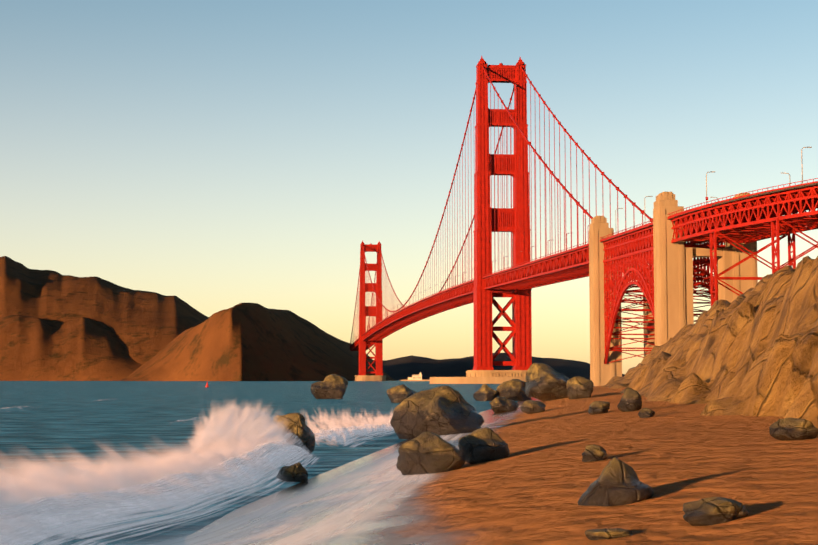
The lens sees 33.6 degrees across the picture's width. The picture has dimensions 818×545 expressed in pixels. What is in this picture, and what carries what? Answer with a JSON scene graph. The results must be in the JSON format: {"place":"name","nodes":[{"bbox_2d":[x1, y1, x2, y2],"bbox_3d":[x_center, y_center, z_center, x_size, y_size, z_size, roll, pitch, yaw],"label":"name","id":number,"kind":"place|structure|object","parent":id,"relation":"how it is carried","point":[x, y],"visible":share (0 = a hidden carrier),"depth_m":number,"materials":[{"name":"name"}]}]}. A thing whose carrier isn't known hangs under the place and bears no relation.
{"place":"outdoors","nodes":[
{"label":"outdoors","id":0,"kind":"place"},
{"bbox_2d":[0,315,141,380],"bbox_3d":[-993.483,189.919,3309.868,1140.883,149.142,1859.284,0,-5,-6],"label":"cliff","id":1,"kind":"structure","parent":0,"point":[40,349],"depth_m":2634.36,"materials":[{"name":"brown stone"}]},
{"bbox_2d":[0,256,208,364],"bbox_3d":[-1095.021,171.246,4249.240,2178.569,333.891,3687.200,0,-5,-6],"label":"cliff","id":2,"kind":"structure","parent":0,"point":[142,327],"depth_m":3010.74,"materials":[{"name":"brown stone"}]},
{"bbox_2d":[113,303,396,380],"bbox_3d":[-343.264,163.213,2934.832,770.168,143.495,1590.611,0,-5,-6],"label":"hill","id":3,"kind":"structure","parent":0,"point":[248,342],"depth_m":2319.94,"materials":[{"name":"brown stone"}]},
{"bbox_2d":[0,380,594,544],"bbox_3d":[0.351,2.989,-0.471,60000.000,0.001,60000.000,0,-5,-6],"label":"sea water","id":4,"kind":"structure","parent":0,"point":[44,419],"depth_m":110.19,"materials":[{"name":"blue liquid"}]},
{"bbox_2d":[0,426,313,544],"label":"surf spray streaks","id":5,"kind":"object","parent":4,"relation":"on","point":[111,477],"visible":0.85,"depth_m":30.05,"materials":[{"name":"white liquid"}]},
{"bbox_2d":[188,405,291,451],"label":"splash plume streaks","id":6,"kind":"object","parent":4,"relation":"on","point":[225,429],"depth_m":47.78,"materials":[{"name":"white liquid"}]},
{"bbox_2d":[186,398,298,464],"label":"wave spray","id":7,"kind":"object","parent":4,"relation":"on","point":[256,424],"depth_m":47.72,"materials":[{"name":"white liquid"}]},
{"bbox_2d":[272,412,314,458],"bbox_3d":[-4.798,6.563,52.341,2.347,2.333,1.853,-1,-5,13],"label":"boulder","id":8,"kind":"object","parent":4,"relation":"in","point":[295,424],"visible":0.21,"depth_m":51.71,"materials":[{"name":"brown stone"}]},
{"bbox_2d":[310,374,347,398],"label":"sea boulder","id":9,"kind":"object","parent":4,"relation":"on","point":[332,386],"visible":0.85,"depth_m":206.73,"materials":[{"name":"stone"}]},
{"bbox_2d":[303,409,392,445],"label":"surf burst streaks","id":10,"kind":"object","parent":4,"relation":"on","point":[381,421],"visible":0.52,"depth_m":68.15,"materials":[{"name":"white liquid"}]},
{"bbox_2d":[314,423,391,439],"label":"surf spray","id":11,"kind":"object","parent":4,"relation":"on","point":[331,430],"visible":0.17,"depth_m":67.67,"materials":[{"name":"liquid"}]},
{"bbox_2d":[315,426,393,447],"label":"wave","id":12,"kind":"object","parent":4,"relation":"on","point":[348,440],"depth_m":66.63,"materials":[{"name":"liquid"}]},
{"bbox_2d":[355,375,385,380],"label":"tower pier","id":13,"kind":"structure","parent":4,"relation":"in","point":[370,377],"depth_m":2195.88,"materials":[{"name":"concrete"}]},
{"bbox_2d":[358,240,382,374],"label":"tower","id":14,"kind":"structure","parent":13,"relation":"on","point":[378,345],"depth_m":2213.06,"materials":[{"name":"red metal"}]},
{"bbox_2d":[350,66,652,340],"bbox_3d":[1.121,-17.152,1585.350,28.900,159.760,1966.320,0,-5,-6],"label":"cables","id":15,"kind":"object","parent":14,"relation":"attached to","point":[392,311],"visible":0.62,"depth_m":905.99,"materials":[{"name":"red metal"}]},
{"bbox_2d":[349,242,648,350],"bbox_3d":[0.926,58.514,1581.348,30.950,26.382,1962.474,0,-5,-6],"label":"bridge deck","id":16,"kind":"structure","parent":15,"relation":"hanging from","point":[568,265],"depth_m":905.11,"materials":[{"name":"red metal"}]},
{"bbox_2d":[350,225,588,344],"bbox_3d":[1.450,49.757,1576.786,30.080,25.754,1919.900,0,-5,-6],"label":"street lamps","id":17,"kind":"object","parent":16,"relation":"on","point":[458,275],"visible":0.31,"depth_m":1303.84,"materials":[{"name":"red metal"}]},
{"bbox_2d":[387,384,415,402],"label":"sea boulder","id":18,"kind":"object","parent":4,"relation":"in","point":[399,393],"visible":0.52,"depth_m":174.44,"materials":[{"name":"stone"}]},
{"bbox_2d":[399,372,429,380],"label":"distant building","id":19,"kind":"structure","parent":4,"relation":"in","point":[416,378],"depth_m":2224.28,"materials":[{"name":"white"}]},
{"bbox_2d":[430,370,526,383],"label":"tower pier","id":20,"kind":"structure","parent":4,"relation":"in","point":[486,376],"depth_m":922.84,"materials":[{"name":"concrete"}]},
{"bbox_2d":[473,56,531,369],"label":"tower","id":21,"kind":"structure","parent":20,"relation":"on","point":[520,334],"depth_m":943.07,"materials":[{"name":"red metal"}]},
{"bbox_2d":[0,0,817,373],"label":"sky","id":22,"kind":"structure","parent":0,"point":[214,156],"materials":[{"name":"blue"}]},
{"bbox_2d":[373,353,624,379],"bbox_3d":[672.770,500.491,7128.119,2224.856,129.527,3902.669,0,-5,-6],"label":"distant hills","id":23,"kind":"structure","parent":0,"point":[403,368],"depth_m":5549.80,"materials":[{"name":"black"}]},
{"bbox_2d":[185,386,817,544],"bbox_3d":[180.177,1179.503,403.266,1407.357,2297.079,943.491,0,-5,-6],"label":"beach sand","id":24,"kind":"structure","parent":0,"point":[532,487],"depth_m":26.74,"materials":[{"name":"brown sand"}]},
{"bbox_2d":[114,433,466,544],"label":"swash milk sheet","id":25,"kind":"object","parent":24,"relation":"on","point":[355,477],"visible":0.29,"depth_m":29.08,"materials":[{"name":"liquid"}]},
{"bbox_2d":[191,444,453,544],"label":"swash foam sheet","id":26,"kind":"object","parent":25,"relation":"on","point":[343,496],"visible":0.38,"depth_m":27.41,"materials":[{"name":"liquid"}]},
{"bbox_2d":[0,445,319,544],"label":"wave","id":27,"kind":"object","parent":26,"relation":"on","point":[177,507],"depth_m":29.03,"materials":[{"name":"liquid"}]},
{"bbox_2d":[0,433,314,544],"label":"foam","id":28,"kind":"object","parent":27,"relation":"on","point":[255,450],"visible":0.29,"depth_m":30.11,"materials":[{"name":"liquid"}]},
{"bbox_2d":[276,462,307,481],"bbox_3d":[-3.453,6.015,40.061,0.814,0.826,0.808,2,-5,-28],"label":"surf boulder","id":29,"kind":"object","parent":27,"relation":"in","point":[296,472],"visible":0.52,"depth_m":39.78,"materials":[{"name":"grey stone"}]},
{"bbox_2d":[396,431,465,475],"bbox_3d":[0.630,5.046,37.312,1.834,1.338,1.467,1,-5,-11],"label":"boulder","id":30,"kind":"object","parent":24,"relation":"on","point":[426,453],"visible":0.83,"depth_m":36.90,"materials":[{"name":"stone"}]},
{"bbox_2d":[390,386,483,438],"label":"boulder","id":31,"kind":"object","parent":24,"relation":"on","point":[444,410],"visible":0.75,"depth_m":68.57,"materials":[{"name":"brown stone"}]},
{"bbox_2d":[458,427,509,463],"bbox_3d":[2.139,5.000,38.721,1.468,1.174,1.322,-1,-5,9],"label":"boulder","id":32,"kind":"object","parent":24,"relation":"on","point":[485,444],"visible":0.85,"depth_m":38.31,"materials":[{"name":"brown stone"}]},
{"bbox_2d":[473,384,498,400],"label":"boulder","id":33,"kind":"object","parent":24,"relation":"on","point":[484,392],"visible":0.73,"depth_m":189.12,"materials":[{"name":"stone"}]},
{"bbox_2d":[489,397,518,412],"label":"boulder","id":34,"kind":"object","parent":24,"relation":"on","point":[500,404],"visible":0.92,"depth_m":112.97,"materials":[{"name":"brown stone"}]},
{"bbox_2d":[496,379,531,400],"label":"boulder","id":35,"kind":"object","parent":24,"relation":"on","point":[513,389],"visible":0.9,"depth_m":188.97,"materials":[{"name":"stone"}]},
{"bbox_2d":[520,400,545,413],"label":"rock","id":36,"kind":"object","parent":24,"relation":"on","point":[530,406],"visible":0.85,"depth_m":90.97,"materials":[{"name":"brown stone"}]},
{"bbox_2d":[525,363,568,401],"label":"boulder","id":37,"kind":"object","parent":24,"relation":"on","point":[545,382],"visible":0.77,"depth_m":131.33,"materials":[{"name":"stone"}]},
{"bbox_2d":[566,376,593,398],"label":"boulder","id":38,"kind":"object","parent":24,"relation":"on","point":[579,387],"visible":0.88,"depth_m":128.42,"materials":[{"name":"stone"}]},
{"bbox_2d":[582,444,606,461],"bbox_3d":[4.326,4.266,31.657,0.636,0.503,0.572,0,-5,-5],"label":"rock","id":39,"kind":"object","parent":24,"relation":"on","point":[592,453],"visible":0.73,"depth_m":31.45,"materials":[{"name":"brown stone"}]},
{"bbox_2d":[588,401,609,414],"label":"rock","id":40,"kind":"object","parent":24,"relation":"on","point":[598,407],"visible":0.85,"depth_m":70.50,"materials":[{"name":"brown stone"}]},
{"bbox_2d":[585,528,632,539],"bbox_3d":[2.850,3.765,19.366,0.683,0.224,0.410,0,-5,6],"label":"rock","id":41,"kind":"object","parent":24,"relation":"on","point":[598,534],"visible":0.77,"depth_m":19.23,"materials":[{"name":"brown stone"}]},
{"bbox_2d":[578,457,653,506],"bbox_3d":[3.635,3.675,23.413,1.177,0.982,0.988,2,-5,-28],"label":"boulder","id":42,"kind":"object","parent":24,"relation":"on","point":[617,482],"visible":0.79,"depth_m":23.19,"materials":[{"name":"grey stone"}]},
{"bbox_2d":[589,216,654,385],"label":"pylon","id":43,"kind":"object","parent":24,"relation":"on","point":[601,373],"visible":0.31,"depth_m":596.61,"materials":[{"name":"concrete"}]},
{"bbox_2d":[600,220,724,363],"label":"steel arch","id":44,"kind":"structure","parent":43,"relation":"attached to","point":[640,237],"depth_m":559.22,"materials":[{"name":"red metal"}]},
{"bbox_2d":[617,387,641,411],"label":"boulder","id":45,"kind":"object","parent":24,"relation":"on","point":[630,400],"visible":0.85,"depth_m":68.78,"materials":[{"name":"brown stone"}]},
{"bbox_2d":[638,408,654,417],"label":"rock","id":46,"kind":"object","parent":24,"relation":"on","point":[645,413],"visible":0.81,"depth_m":56.83,"materials":[{"name":"brown stone"}]},
{"bbox_2d":[601,256,817,427],"bbox_3d":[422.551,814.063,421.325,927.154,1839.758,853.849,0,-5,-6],"label":"cliff rock","id":47,"kind":"object","parent":24,"relation":"on","point":[752,352],"visible":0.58,"depth_m":70.36,"materials":[{"name":"brown stone"}]},
{"bbox_2d":[653,192,757,345],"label":"pylon","id":48,"kind":"object","parent":47,"relation":"on","point":[673,290],"visible":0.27,"depth_m":495.69,"materials":[{"name":"concrete"}]},
{"bbox_2d":[667,178,817,305],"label":"approach viaduct","id":49,"kind":"object","parent":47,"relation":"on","point":[753,217],"visible":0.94,"depth_m":449.67,"materials":[{"name":"red metal"}]},
{"bbox_2d":[615,147,811,214],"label":"street lights","id":50,"kind":"object","parent":49,"relation":"on","point":[706,197],"visible":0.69,"depth_m":461.11,"materials":[{"name":"grey"}]},
{"bbox_2d":[682,497,748,525],"bbox_3d":[4.446,3.504,19.662,1.033,0.509,0.723,2,-5,-22],"label":"rock","id":51,"kind":"object","parent":24,"relation":"on","point":[709,511],"visible":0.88,"depth_m":19.42,"materials":[{"name":"stone"}]},
{"bbox_2d":[769,418,817,440],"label":"rock","id":52,"kind":"object","parent":24,"relation":"on","point":[787,429],"visible":0.94,"depth_m":32.20,"materials":[{"name":"brown stone"}]}
]}

